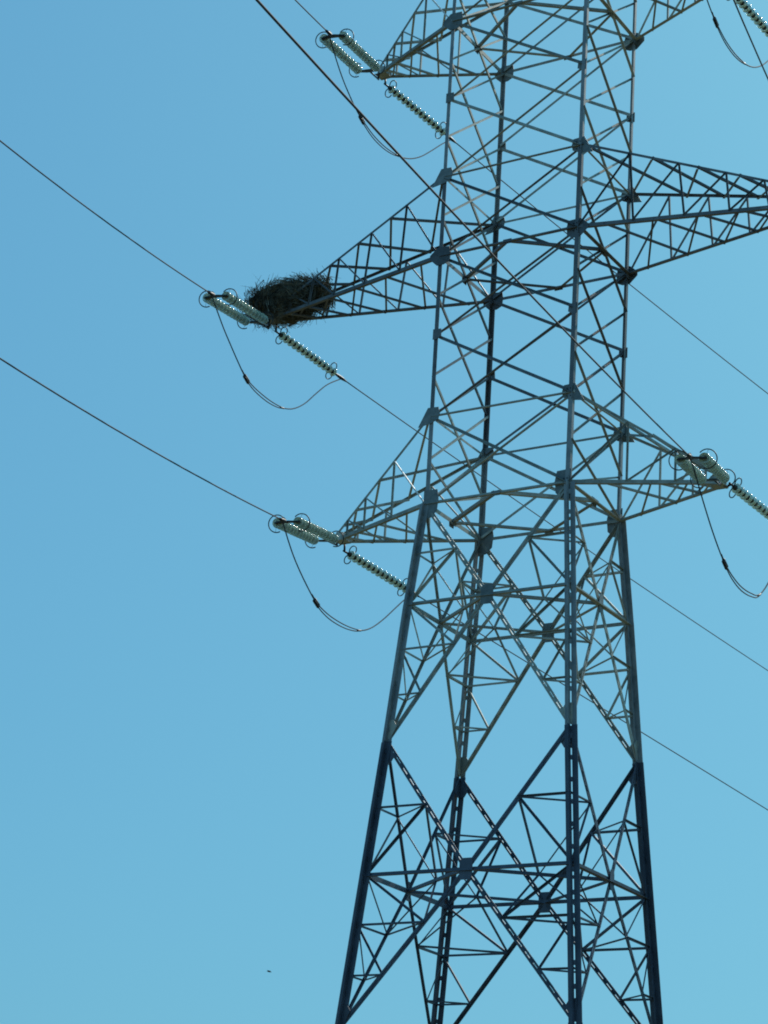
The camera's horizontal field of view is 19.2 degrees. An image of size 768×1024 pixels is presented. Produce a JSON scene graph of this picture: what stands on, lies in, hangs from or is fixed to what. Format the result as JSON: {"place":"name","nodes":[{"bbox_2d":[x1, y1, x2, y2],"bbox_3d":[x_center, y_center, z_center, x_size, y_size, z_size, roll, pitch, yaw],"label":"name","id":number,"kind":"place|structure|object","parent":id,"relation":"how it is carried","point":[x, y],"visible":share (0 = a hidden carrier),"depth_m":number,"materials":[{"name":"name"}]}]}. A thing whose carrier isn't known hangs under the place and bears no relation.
{"place":"outdoors","nodes":[
{"label":"outdoors","id":0,"kind":"place"},
{"bbox_2d":[0,0,767,1023],"label":"sky","id":1,"kind":"structure","parent":0,"point":[190,746],"materials":[{"name":"blue"}]},
{"bbox_3d":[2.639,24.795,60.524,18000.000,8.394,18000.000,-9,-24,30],"label":"ground","id":2,"kind":"structure","parent":0,"visible":0},
{"bbox_2d":[267,0,767,1023],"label":"lattice pylon","id":3,"kind":"object","parent":2,"relation":"on","point":[565,484],"visible":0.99,"depth_m":69.37,"materials":[{"name":"metal"}]},
{"bbox_2d":[199,288,273,329],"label":"insulator set","id":4,"kind":"object","parent":3,"relation":"hanging from","point":[242,306],"visible":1,"depth_m":74.70,"materials":[{"name":"grey"}]},
{"bbox_2d":[0,140,207,291],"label":"conductor","id":5,"kind":"object","parent":4,"relation":"attached to","point":[98,215],"visible":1,"depth_m":65.05,"materials":[{"name":"grey metal"}]},
{"bbox_2d":[211,296,340,409],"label":"jumper loop","id":6,"kind":"object","parent":4,"relation":"hanging from","point":[246,379],"visible":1,"depth_m":74.77,"materials":[{"name":"grey metal"}]},
{"bbox_2d":[237,266,336,335],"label":"bird nest","id":7,"kind":"object","parent":3,"relation":"attached to","point":[275,297],"visible":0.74,"depth_m":77.48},
{"bbox_2d":[268,513,343,547],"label":"insulator set","id":8,"kind":"object","parent":3,"relation":"hanging from","point":[306,530],"visible":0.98,"depth_m":69.84,"materials":[{"name":"grey"}]},
{"bbox_2d":[0,358,279,518],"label":"conductor","id":9,"kind":"object","parent":8,"relation":"attached to","point":[132,438],"visible":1,"depth_m":57.89,"materials":[{"name":"grey metal"}]},
{"bbox_2d":[282,522,403,631],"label":"jumper loop","id":10,"kind":"object","parent":8,"relation":"hanging from","point":[316,603],"visible":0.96,"depth_m":69.89,"materials":[{"name":"grey metal"}]},
{"bbox_2d":[274,327,346,381],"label":"insulator set","id":11,"kind":"object","parent":3,"relation":"attached to","point":[309,354],"visible":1,"depth_m":79.25,"materials":[{"name":"grey"}]},
{"bbox_2d":[347,382,767,670],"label":"conductor","id":12,"kind":"object","parent":11,"relation":"attached to","point":[547,521],"visible":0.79,"depth_m":90.80,"materials":[{"name":"grey metal"}]},
{"bbox_2d":[315,29,384,79],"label":"insulator set","id":13,"kind":"object","parent":3,"relation":"hanging from","point":[349,42],"visible":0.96,"depth_m":75.93,"materials":[{"name":"grey"}]},
{"bbox_2d":[295,0,325,29],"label":"conductor","id":14,"kind":"object","parent":13,"relation":"attached to","point":[310,14],"visible":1,"depth_m":72.48,"materials":[{"name":"grey metal"}]},
{"bbox_2d":[329,34,450,158],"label":"jumper loop","id":15,"kind":"object","parent":13,"relation":"hanging from","point":[361,119],"visible":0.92,"depth_m":75.90,"materials":[{"name":"grey metal"}]},
{"bbox_2d":[343,546,419,597],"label":"insulator set","id":16,"kind":"object","parent":3,"relation":"hanging from","point":[389,578],"visible":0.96,"depth_m":74.35,"materials":[{"name":"grey"}]},
{"bbox_2d":[420,597,767,809],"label":"conductor","id":17,"kind":"object","parent":16,"relation":"attached to","point":[611,713],"visible":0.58,"depth_m":86.40,"materials":[{"name":"grey metal"}]},
{"bbox_2d":[384,80,456,143],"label":"insulator set","id":18,"kind":"object","parent":3,"relation":"hanging from","point":[397,94],"visible":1,"depth_m":80.39,"materials":[{"name":"grey"}]},
{"bbox_2d":[456,143,767,393],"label":"conductor","id":19,"kind":"object","parent":18,"relation":"attached to","point":[616,273],"visible":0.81,"depth_m":91.13,"materials":[{"name":"grey metal"}]},
{"bbox_2d":[668,448,735,487],"bbox_3d":[9.012,-1.141,63.841,1.363,1.241,5.190,-3,-22,17],"label":"insulator set","id":20,"kind":"object","parent":3,"relation":"hanging from","point":[712,466],"visible":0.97,"depth_m":62.94,"materials":[{"name":"grey"}]},
{"bbox_2d":[255,0,687,454],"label":"conductor","id":21,"kind":"object","parent":20,"relation":"attached to","point":[407,163],"visible":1,"depth_m":38.92,"materials":[{"name":"grey metal"}]},
{"bbox_2d":[727,0,767,36],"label":"insulator set","id":22,"kind":"object","parent":3,"relation":"hanging from","point":[754,16],"visible":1,"depth_m":74.14,"materials":[{"name":"grey"}]},
{"bbox_2d":[707,0,767,67],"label":"jumper loop","id":23,"kind":"object","parent":22,"relation":"hanging from","point":[714,19],"visible":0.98,"depth_m":69.93,"materials":[{"name":"grey metal"}]},
{"bbox_2d":[728,478,767,519],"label":"insulator set","id":24,"kind":"object","parent":3,"relation":"hanging from","point":[746,496],"visible":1,"depth_m":67.39,"materials":[{"name":"grey"}]},
{"bbox_2d":[689,458,767,597],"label":"jumper loop","id":25,"kind":"object","parent":24,"relation":"hanging from","point":[724,563],"visible":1,"depth_m":63.43,"materials":[{"name":"grey metal"}]},
{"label":"insulator set","id":26,"kind":"object","parent":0,"visible":0},
{"bbox_2d":[733,0,767,79],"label":"conductor","id":27,"kind":"object","parent":26,"relation":"attached to","point":[750,38],"visible":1,"depth_m":54.48,"materials":[{"name":"grey metal"}]}
]}

